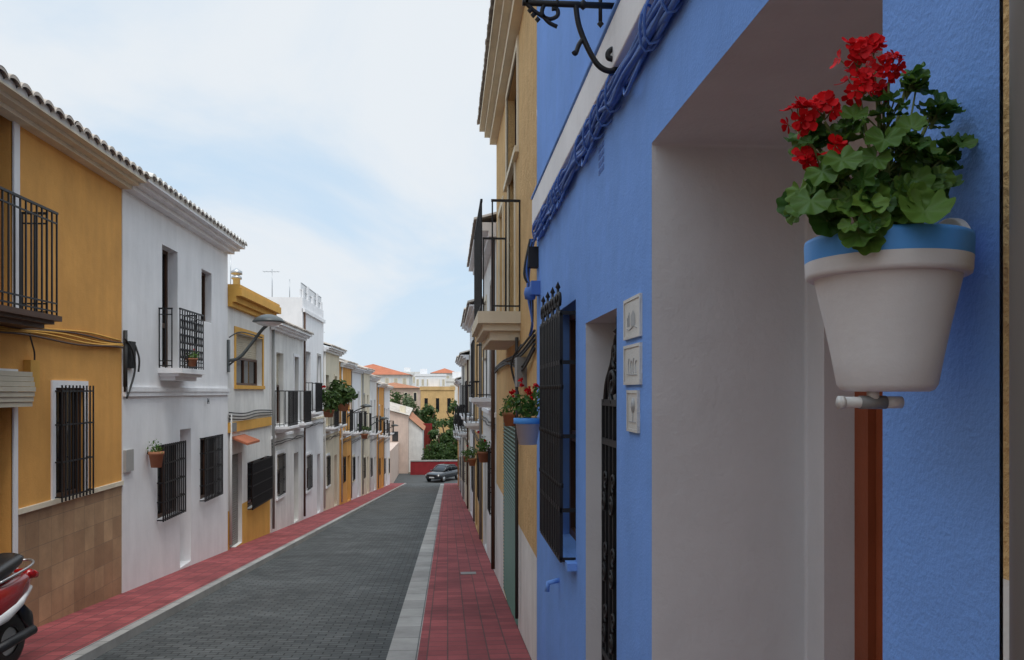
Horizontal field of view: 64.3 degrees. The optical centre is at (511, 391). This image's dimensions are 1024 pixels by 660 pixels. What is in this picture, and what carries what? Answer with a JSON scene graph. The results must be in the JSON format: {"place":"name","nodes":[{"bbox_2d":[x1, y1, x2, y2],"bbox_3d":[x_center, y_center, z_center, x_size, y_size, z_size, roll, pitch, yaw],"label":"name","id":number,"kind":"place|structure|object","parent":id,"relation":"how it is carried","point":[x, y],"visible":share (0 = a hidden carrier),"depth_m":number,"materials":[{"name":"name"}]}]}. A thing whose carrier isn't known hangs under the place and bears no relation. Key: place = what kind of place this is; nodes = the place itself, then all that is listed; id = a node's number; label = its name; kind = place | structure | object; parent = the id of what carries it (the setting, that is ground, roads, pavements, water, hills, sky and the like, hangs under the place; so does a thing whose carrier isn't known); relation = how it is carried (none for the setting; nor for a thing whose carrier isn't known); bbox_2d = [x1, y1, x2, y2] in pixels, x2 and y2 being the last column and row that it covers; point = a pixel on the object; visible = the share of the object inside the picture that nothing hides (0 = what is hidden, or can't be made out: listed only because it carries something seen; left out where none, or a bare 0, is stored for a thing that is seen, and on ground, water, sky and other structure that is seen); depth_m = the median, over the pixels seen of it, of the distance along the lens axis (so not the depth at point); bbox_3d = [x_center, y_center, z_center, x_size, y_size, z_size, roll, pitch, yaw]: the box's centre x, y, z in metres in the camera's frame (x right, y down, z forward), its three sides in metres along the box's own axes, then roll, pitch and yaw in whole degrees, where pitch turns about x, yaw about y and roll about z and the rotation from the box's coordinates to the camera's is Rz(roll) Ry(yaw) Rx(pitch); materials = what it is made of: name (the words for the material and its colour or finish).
{"place":"outdoors","nodes":[
{"label":"outdoors","id":0,"kind":"place"},
{"bbox_2d":[18,483,403,659],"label":"pavement","id":1,"kind":"structure","parent":0,"point":[62,637],"depth_m":11.62,"materials":[{"name":"tile"}]},
{"bbox_2d":[0,553,38,659],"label":"motor scooter","id":2,"kind":"object","parent":1,"relation":"on","point":[18,627],"visible":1,"depth_m":7.41,"materials":[{"name":"red metal"}]},
{"bbox_2d":[0,115,121,626],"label":"facade wall","id":3,"kind":"structure","parent":1,"relation":"on","point":[72,548],"depth_m":10.24,"materials":[{"name":"paint"}]},
{"bbox_2d":[0,371,35,407],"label":"awning box","id":4,"kind":"object","parent":3,"relation":"attached to","point":[20,391],"visible":1,"depth_m":8.68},
{"bbox_2d":[0,186,61,327],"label":"balcony","id":5,"kind":"structure","parent":3,"relation":"attached to","point":[21,317],"depth_m":8.57,"materials":[{"name":"black metal"}]},
{"bbox_2d":[0,121,123,572],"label":"trim","id":6,"kind":"structure","parent":3,"relation":"attached to","point":[15,185],"depth_m":8.99,"materials":[{"name":"white paint"}]},
{"bbox_2d":[0,325,123,387],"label":"cables","id":7,"kind":"object","parent":3,"relation":"attached to","point":[33,366],"visible":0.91,"depth_m":9.57,"materials":[{"name":"brown plastic"}]},
{"bbox_2d":[56,388,78,496],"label":"windows and doors","id":8,"kind":"structure","parent":3,"relation":"attached to","point":[58,444],"depth_m":10.25,"materials":[{"name":"black glass"}]},
{"bbox_2d":[55,385,93,501],"bbox_3d":[-5.529,0.630,10.287,0.118,1.417,0.888,0,0,-5],"label":"window grille","id":9,"kind":"object","parent":3,"relation":"attached to","point":[89,489],"depth_m":10.25,"materials":[{"name":"metal"}]},
{"bbox_2d":[0,0,495,373],"label":"sky","id":10,"kind":"structure","parent":0,"point":[341,141],"materials":[{"name":"white"}]},
{"bbox_2d":[122,472,409,587],"bbox_3d":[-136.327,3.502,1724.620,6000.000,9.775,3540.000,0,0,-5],"label":"ground","id":11,"kind":"structure","parent":0,"point":[122,569],"depth_m":15.10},
{"bbox_2d":[122,215,122,556],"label":"side walls","id":12,"kind":"structure","parent":11,"relation":"on","point":[122,379],"depth_m":17.44,"materials":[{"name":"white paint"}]},
{"bbox_2d":[122,172,247,253],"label":"roof tiles","id":13,"kind":"object","parent":12,"relation":"on","point":[160,195],"visible":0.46,"depth_m":14.01,"materials":[{"name":"white paint"}]},
{"bbox_2d":[123,189,227,592],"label":"facade wall","id":14,"kind":"structure","parent":11,"relation":"on","point":[194,533],"depth_m":13.98,"materials":[{"name":"white paint"}]},
{"bbox_2d":[122,449,133,471],"bbox_3d":[-5.695,1.022,12.088,0.050,0.322,0.301,0,0,-5],"label":"meter box","id":15,"kind":"object","parent":14,"relation":"attached to","point":[128,460],"visible":1,"depth_m":12.02,"materials":[{"name":"grey plastic"}]},
{"bbox_2d":[123,330,139,398],"bbox_3d":[-5.658,-0.396,12.094,0.126,1.008,0.472,0,0,-5],"label":"cable terminal","id":16,"kind":"object","parent":14,"relation":"attached to","point":[130,349],"visible":1,"depth_m":11.98,"materials":[{"name":"black"}]},
{"bbox_2d":[146,439,163,467],"bbox_3d":[-5.637,0.976,12.912,0.286,0.447,0.268,0,0,-5],"label":"flower pot","id":17,"kind":"object","parent":14,"relation":"attached to","point":[156,458],"visible":1,"depth_m":12.83,"materials":[{"name":"ceramic"}]},
{"bbox_2d":[122,387,229,395],"bbox_3d":[-5.902,0.000,14.767,0.060,0.140,5.702,0,0,-5],"label":"string course","id":18,"kind":"object","parent":14,"relation":"attached to","point":[150,391],"visible":1,"depth_m":13.97,"materials":[{"name":"white paint"}]},
{"bbox_2d":[158,307,205,380],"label":"balcony","id":19,"kind":"structure","parent":14,"relation":"attached to","point":[187,373],"depth_m":13.72,"materials":[{"name":"white paint"}]},
{"bbox_2d":[186,345,199,366],"bbox_3d":[-5.496,-0.630,13.930,0.288,0.397,0.306,0,0,-5],"label":"flower pot","id":20,"kind":"object","parent":19,"relation":"on","point":[192,362],"visible":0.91,"depth_m":13.89,"materials":[{"name":"ceramic"}]},
{"bbox_2d":[157,249,213,518],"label":"windows and doors","id":21,"kind":"structure","parent":14,"relation":"attached to","point":[164,305],"depth_m":14.28,"materials":[{"name":"grey glass"}]},
{"bbox_2d":[157,434,222,521],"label":"window grilles","id":22,"kind":"object","parent":14,"relation":"attached to","point":[176,479],"depth_m":14.25,"materials":[{"name":"metal"}]},
{"bbox_2d":[228,307,269,549],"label":"facade wall","id":23,"kind":"structure","parent":11,"relation":"on","point":[254,524],"depth_m":19.59,"materials":[{"name":"paint"}]},
{"bbox_2d":[232,434,259,444],"bbox_3d":[-6.054,1.087,18.527,0.350,0.190,1.200,0,0,-5],"label":"door canopy","id":24,"kind":"object","parent":23,"relation":"attached to","point":[245,439],"visible":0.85,"depth_m":18.40,"materials":[{"name":"orange tile"}]},
{"bbox_2d":[230,334,263,546],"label":"windows and doors","id":25,"kind":"structure","parent":23,"relation":"attached to","point":[246,368],"depth_m":19.54,"materials":[{"name":"white glass"}]},
{"bbox_2d":[229,409,271,544],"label":"cables","id":26,"kind":"object","parent":23,"relation":"attached to","point":[234,427],"visible":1,"depth_m":17.72,"materials":[{"name":"grey plastic"}]},
{"bbox_2d":[227,314,284,371],"bbox_3d":[-5.550,-1.050,17.644,1.225,1.260,0.680,0,0,-5],"label":"street lamp","id":27,"kind":"object","parent":23,"relation":"attached to","point":[265,321],"visible":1,"depth_m":17.56,"materials":[{"name":"grey"}]},
{"bbox_2d":[247,456,272,509],"bbox_3d":[-6.323,2.256,20.483,0.142,1.128,2.204,0,0,-5],"label":"window grille","id":28,"kind":"object","parent":23,"relation":"attached to","point":[262,481],"depth_m":20.28,"materials":[{"name":"metal"}]},
{"bbox_2d":[277,308,302,327],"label":"side walls","id":29,"kind":"structure","parent":11,"relation":"on","point":[294,316],"depth_m":26.73,"materials":[{"name":"white paint"}]},
{"bbox_2d":[266,282,325,322],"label":"roof terrace","id":30,"kind":"structure","parent":29,"relation":"on","point":[308,303],"depth_m":27.63,"materials":[{"name":"white paint"}]},
{"bbox_2d":[270,320,313,532],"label":"white townhouse","id":31,"kind":"structure","parent":11,"relation":"on","point":[290,403],"depth_m":23.77,"materials":[{"name":"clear paint"}]},
{"bbox_2d":[276,354,278,494],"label":"windows and doors","id":32,"kind":"structure","parent":31,"relation":"in","point":[277,386],"depth_m":23.43,"materials":[{"name":"glass"}]},
{"bbox_2d":[304,312,323,515],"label":"cables and downpipe","id":33,"kind":"object","parent":31,"relation":"attached to","point":[305,427],"visible":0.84,"depth_m":26.86,"materials":[{"name":"grey"}]},
{"bbox_2d":[303,312,322,519],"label":"facade wall","id":34,"kind":"structure","parent":11,"relation":"on","point":[314,445],"depth_m":29.16,"materials":[{"name":"white paint"}]},
{"bbox_2d":[306,382,323,489],"bbox_3d":[-6.779,1.511,27.898,0.420,3.638,1.482,0,0,-5],"label":"ironwork","id":35,"kind":"object","parent":34,"relation":"attached to","point":[318,411],"visible":0.88,"depth_m":27.95,"materials":[{"name":"metal"}]},
{"bbox_2d":[322,385,341,416],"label":"balcony plants","id":36,"kind":"object","parent":35,"relation":"attached to","point":[330,405],"visible":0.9,"depth_m":28.74,"materials":[{"name":"green plant"}]},
{"bbox_2d":[306,353,323,493],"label":"trim","id":37,"kind":"structure","parent":34,"relation":"attached to","point":[310,452],"depth_m":28.39,"materials":[{"name":"white paint"}]},
{"bbox_2d":[323,342,346,510],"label":"cream townhouse","id":38,"kind":"structure","parent":11,"relation":"on","point":[333,425],"depth_m":33.01,"materials":[{"name":"paint"}]},
{"bbox_2d":[327,379,357,410],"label":"balcony plants","id":39,"kind":"object","parent":38,"relation":"on","point":[348,394],"visible":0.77,"depth_m":32.53,"materials":[{"name":"green plant"}]},
{"bbox_2d":[339,358,357,504],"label":"ochre townhouse","id":40,"kind":"structure","parent":11,"relation":"on","point":[345,434],"depth_m":37.40,"materials":[{"name":"paint"}]},
{"bbox_2d":[339,360,366,499],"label":"white townhouse","id":41,"kind":"structure","parent":11,"relation":"on","point":[356,372],"depth_m":42.31,"materials":[{"name":"paint"}]},
{"bbox_2d":[339,359,374,495],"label":"cream townhouse","id":42,"kind":"structure","parent":11,"relation":"on","point":[365,443],"depth_m":46.49,"materials":[{"name":"paint"}]},
{"bbox_2d":[370,374,381,491],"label":"white townhouse","id":43,"kind":"structure","parent":11,"relation":"on","point":[373,435],"depth_m":52.59,"materials":[{"name":"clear paint"}]},
{"bbox_2d":[377,381,388,489],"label":"ochre townhouse","id":44,"kind":"structure","parent":11,"relation":"on","point":[380,437],"depth_m":57.47,"materials":[{"name":"paint"}]},
{"bbox_2d":[377,382,393,486],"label":"white townhouse","id":45,"kind":"structure","parent":11,"relation":"on","point":[388,388],"depth_m":64.37,"materials":[{"name":"paint"}]},
{"bbox_2d":[370,375,411,385],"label":"walls","id":46,"kind":"structure","parent":11,"relation":"on","point":[400,379],"depth_m":148.83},
{"bbox_2d":[359,364,412,375],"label":"roof","id":47,"kind":"structure","parent":46,"relation":"on","point":[379,370],"depth_m":150.58,"materials":[{"name":"orange tile"}]},
{"bbox_2d":[390,442,398,482],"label":"garden wall","id":48,"kind":"structure","parent":11,"relation":"on","point":[394,459],"depth_m":76.31,"materials":[{"name":"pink paint"}]},
{"bbox_2d":[390,388,419,409],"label":"walls","id":49,"kind":"structure","parent":11,"relation":"on","point":[410,391],"depth_m":127.14,"materials":[{"name":"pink paint"}]},
{"bbox_2d":[390,410,423,473],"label":"walls","id":50,"kind":"structure","parent":11,"relation":"on","point":[410,437],"depth_m":83.41,"materials":[{"name":"white paint"}]},
{"bbox_2d":[390,402,425,429],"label":"roof","id":51,"kind":"structure","parent":50,"relation":"on","point":[403,409],"depth_m":87.32,"materials":[{"name":"tile"}]},
{"bbox_2d":[423,423,431,448],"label":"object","id":52,"kind":"structure","parent":50,"relation":"attached to","point":[428,428],"depth_m":90.53,"materials":[{"name":"paint"}]},
{"bbox_2d":[386,484,443,659],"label":"kerb","id":53,"kind":"structure","parent":11,"relation":"on","point":[405,643],"depth_m":11.16,"materials":[{"name":"concrete"}]},
{"bbox_2d":[417,403,437,429],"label":"broadleaf tree","id":54,"kind":"object","parent":11,"relation":"on","point":[429,411],"visible":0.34,"depth_m":96.62,"materials":[{"name":"green plant"}]},
{"bbox_2d":[415,376,445,386],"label":"walls","id":55,"kind":"structure","parent":11,"relation":"on","point":[420,378],"depth_m":174.10,"materials":[{"name":"white paint"}]},
{"bbox_2d":[410,460,456,474],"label":"red wall","id":56,"kind":"structure","parent":11,"relation":"on","point":[421,467],"depth_m":82.05,"materials":[{"name":"paint"}]},
{"bbox_2d":[424,428,442,458],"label":"broadleaf tree","id":57,"kind":"object","parent":11,"relation":"on","point":[434,432],"visible":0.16,"depth_m":89.15,"materials":[{"name":"green plant"}]},
{"bbox_2d":[420,390,454,440],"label":"walls","id":58,"kind":"structure","parent":11,"relation":"on","point":[441,394],"depth_m":111.58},
{"bbox_2d":[424,397,450,439],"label":"windows","id":59,"kind":"structure","parent":58,"relation":"attached to","point":[437,402],"depth_m":111.52,"materials":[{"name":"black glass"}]},
{"bbox_2d":[420,379,454,389],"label":"roof","id":60,"kind":"structure","parent":58,"relation":"on","point":[433,384],"depth_m":111.55,"materials":[{"name":"yellow paint"}]},
{"bbox_2d":[430,416,453,440],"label":"broadleaf tree","id":61,"kind":"object","parent":11,"relation":"on","point":[434,421],"visible":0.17,"depth_m":94.54,"materials":[{"name":"green plant"}]},
{"bbox_2d":[429,435,455,458],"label":"broadleaf tree","id":62,"kind":"object","parent":11,"relation":"on","point":[447,439],"visible":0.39,"depth_m":85.72,"materials":[{"name":"green plant"}]},
{"bbox_2d":[453,382,459,488],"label":"ochre townhouse","id":63,"kind":"structure","parent":11,"relation":"on","point":[454,434],"depth_m":58.29,"materials":[{"name":"paint"}]},
{"bbox_2d":[454,355,464,501],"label":"white townhouse","id":64,"kind":"structure","parent":11,"relation":"on","point":[462,469],"depth_m":38.04,"materials":[{"name":"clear paint"}]},
{"bbox_2d":[456,350,469,511],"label":"cream townhouse","id":65,"kind":"structure","parent":11,"relation":"on","point":[463,359],"depth_m":31.09,"materials":[{"name":"paint"}]},
{"bbox_2d":[460,307,474,521],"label":"white townhouse","id":66,"kind":"structure","parent":11,"relation":"on","point":[472,473],"depth_m":27.25,"materials":[{"name":"paint"}]},
{"bbox_2d":[463,296,482,542],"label":"ochre townhouse","id":67,"kind":"structure","parent":11,"relation":"on","point":[476,424],"depth_m":19.53,"materials":[{"name":"yellow paint"}]},
{"bbox_2d":[465,446,476,465],"bbox_3d":[-1.071,1.733,21.963,0.437,0.534,0.382,0,0,-5],"label":"flower pot","id":68,"kind":"object","parent":67,"relation":"on","point":[472,461],"visible":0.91,"depth_m":21.91,"materials":[{"name":"ceramic"}]},
{"bbox_2d":[467,212,495,573],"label":"white townhouse","id":69,"kind":"structure","parent":11,"relation":"on","point":[486,402],"depth_m":14.41,"materials":[{"name":"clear paint"}]},
{"bbox_2d":[476,431,489,462],"bbox_3d":[-0.527,1.008,14.996,0.290,0.585,0.506,0,0,-27],"label":"flower pot","id":70,"kind":"object","parent":69,"relation":"on","point":[482,454],"visible":0.97,"depth_m":14.94,"materials":[{"name":"ceramic"}]},
{"bbox_2d":[496,6,536,659],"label":"facade wall","id":71,"kind":"structure","parent":11,"relation":"on","point":[526,172],"depth_m":8.73,"materials":[{"name":"paint"}]},
{"bbox_2d":[472,199,520,349],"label":"balcony","id":72,"kind":"structure","parent":71,"relation":"attached to","point":[495,330],"depth_m":9.03,"materials":[{"name":"beige paint"}]},
{"bbox_2d":[499,395,515,425],"bbox_3d":[-0.053,0.205,9.030,0.230,0.349,0.259,0,0,43],"label":"flower pot","id":73,"kind":"object","parent":71,"relation":"attached to","point":[508,416],"visible":0.78,"depth_m":8.97,"materials":[{"name":"ceramic"}]},
{"bbox_2d":[498,34,518,310],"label":"window surrounds","id":74,"kind":"object","parent":71,"relation":"attached to","point":[510,171],"visible":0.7,"depth_m":10.57,"materials":[{"name":"beige paint"}]},
{"bbox_2d":[503,97,517,624],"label":"windows and doors","id":75,"kind":"structure","parent":71,"relation":"attached to","point":[509,511],"depth_m":10.61,"materials":[{"name":"green glass"}]},
{"bbox_2d":[494,329,535,618],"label":"cables","id":76,"kind":"object","parent":71,"relation":"attached to","point":[520,364],"visible":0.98,"depth_m":8.96,"materials":[{"name":"grey plastic"}]},
{"bbox_2d":[1009,0,1023,659],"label":"downpipe","id":77,"kind":"object","parent":11,"relation":"on","point":[1016,329],"depth_m":1.01,"materials":[{"name":"grey"}]},
{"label":"side walls","id":78,"kind":"object","parent":11,"relation":"on","visible":0},
{"bbox_2d":[1003,0,1008,659],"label":"facade wall","id":79,"kind":"structure","parent":78,"relation":"attached to","point":[1005,329],"depth_m":1.17,"materials":[{"name":"paint"}]},
{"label":"side walls","id":80,"kind":"object","parent":11,"relation":"on","visible":0},
{"bbox_2d":[477,0,523,144],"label":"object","id":81,"kind":"object","parent":80,"relation":"on","point":[504,21],"visible":0.21,"depth_m":10.32,"materials":[{"name":"beige paint"}]},
{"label":"side walls","id":82,"kind":"object","parent":11,"relation":"on","visible":0},
{"bbox_2d":[0,65,149,188],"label":"roof tiles","id":83,"kind":"object","parent":82,"relation":"on","point":[28,108],"visible":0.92,"depth_m":9.58,"materials":[{"name":"beige paint"}]},
{"bbox_2d":[94,473,457,659],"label":"road","id":84,"kind":"structure","parent":0,"point":[337,591],"depth_m":11.67,"materials":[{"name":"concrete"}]},
{"bbox_2d":[60,483,405,659],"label":"kerb","id":85,"kind":"structure","parent":84,"relation":"on","point":[101,646],"depth_m":11.23,"materials":[{"name":"concrete"}]},
{"bbox_2d":[425,464,457,481],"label":"parked car","id":86,"kind":"object","parent":84,"relation":"on","point":[442,472],"visible":0.94,"depth_m":75.94,"materials":[{"name":"black paint"}]},
{"bbox_2d":[421,441,457,459],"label":"hedge","id":87,"kind":"object","parent":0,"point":[441,455],"visible":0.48,"depth_m":83.63,"materials":[{"name":"green plant"}]},
{"bbox_2d":[417,483,531,659],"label":"pavement","id":88,"kind":"structure","parent":0,"point":[468,616],"depth_m":10.92,"materials":[{"name":"tile"}]},
{"bbox_2d":[537,0,998,659],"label":"facade wall","id":89,"kind":"structure","parent":88,"relation":"on","point":[939,500],"depth_m":1.49,"materials":[{"name":"blue paint"}]},
{"bbox_2d":[505,377,539,444],"bbox_3d":[0.121,0.159,6.782,0.359,0.561,0.382,0,0,-5],"label":"geranium pot","id":90,"kind":"object","parent":89,"relation":"attached to","point":[527,427],"visible":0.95,"depth_m":6.72,"materials":[{"name":"ceramic"}]},
{"bbox_2d":[523,239,539,335],"bbox_3d":[0.174,-0.929,7.161,0.145,0.867,0.250,0,0,-5],"label":"junction box","id":91,"kind":"object","parent":89,"relation":"attached to","point":[532,288],"visible":0.98,"depth_m":7.18,"materials":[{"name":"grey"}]},
{"bbox_2d":[539,282,575,562],"bbox_3d":[0.305,0.181,5.702,0.113,1.799,1.114,0,0,-5],"label":"window grille","id":92,"kind":"object","parent":89,"relation":"attached to","point":[552,435],"depth_m":5.51,"materials":[{"name":"metal"}]},
{"bbox_2d":[562,310,576,570],"bbox_3d":[0.557,0.833,5.011,0.420,2.826,2.276,0,0,-5],"label":"window glass","id":93,"kind":"object","parent":89,"relation":"attached to","point":[569,565],"visible":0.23,"depth_m":6.05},
{"bbox_2d":[522,0,617,73],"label":"wall lantern","id":94,"kind":"object","parent":89,"relation":"attached to","point":[599,5],"depth_m":3.73,"materials":[{"name":"metal"}]},
{"bbox_2d":[561,299,616,659],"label":"window reveals","id":95,"kind":"structure","parent":89,"relation":"attached to","point":[600,333],"depth_m":4.74,"materials":[{"name":"paint"}]},
{"bbox_2d":[531,0,653,224],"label":"string course","id":96,"kind":"object","parent":89,"relation":"attached to","point":[619,32],"visible":0.75,"depth_m":4.32,"materials":[{"name":"white paint"}]},
{"bbox_2d":[598,140,603,175],"bbox_3d":[0.470,-1.216,4.248,0.013,0.145,0.145,0,0,-5],"label":"vent","id":97,"kind":"object","parent":89,"relation":"attached to","point":[602,159],"visible":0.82,"depth_m":4.25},
{"bbox_2d":[532,0,683,242],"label":"cable bundle","id":98,"kind":"object","parent":89,"relation":"attached to","point":[653,23],"visible":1,"depth_m":3.77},
{"bbox_2d":[601,317,616,659],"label":"iron gate","id":99,"kind":"structure","parent":89,"relation":"attached to","point":[609,531],"depth_m":4.50,"materials":[{"name":"metal"}]},
{"bbox_2d":[623,293,641,340],"bbox_3d":[0.521,-0.319,3.511,0.017,0.177,0.311,0,0,-5],"label":"wall plaque","id":100,"kind":"object","parent":89,"relation":"attached to","point":[632,317],"depth_m":3.49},
{"bbox_2d":[623,342,641,384],"bbox_3d":[0.521,-0.117,3.511,0.017,0.174,0.311,0,0,-5],"label":"wall plaque","id":101,"kind":"object","parent":89,"relation":"attached to","point":[632,364],"depth_m":3.50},
{"bbox_2d":[626,390,639,432],"bbox_3d":[0.522,0.083,3.500,0.017,0.180,0.206,0,0,-5],"label":"wall plaque","id":102,"kind":"object","parent":89,"relation":"attached to","point":[632,410],"depth_m":3.48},
{"bbox_2d":[776,33,978,408],"bbox_3d":[0.552,-0.261,1.228,0.246,0.574,0.360,0,0,41],"label":"geranium wall pot","id":103,"kind":"object","parent":89,"relation":"attached to","point":[889,269],"visible":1,"depth_m":1.18,"materials":[{"name":"ceramic"}]},
{"bbox_2d":[652,0,1002,659],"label":"doorway reveal","id":104,"kind":"object","parent":88,"relation":"on","point":[752,491],"visible":0.4,"depth_m":3.22,"materials":[{"name":"paint"}]},
{"bbox_2d":[854,392,882,659],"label":"front door","id":105,"kind":"structure","parent":104,"relation":"attached to","point":[868,534],"depth_m":3.02,"materials":[{"name":"brown wood"}]},
{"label":"side walls","id":106,"kind":"object","parent":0,"visible":0},
{"bbox_2d":[228,284,280,432],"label":"cornice and trim","id":107,"kind":"structure","parent":106,"relation":"attached to","point":[241,298],"depth_m":19.03,"materials":[{"name":"paint"}]},
{"bbox_2d":[231,268,241,283],"bbox_3d":[-7.004,-2.675,20.717,0.280,0.950,0.280,0,0,-5],"label":"chimney flue","id":108,"kind":"object","parent":107,"relation":"on","point":[236,273],"visible":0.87,"depth_m":20.63,"materials":[{"name":"silver metal"}]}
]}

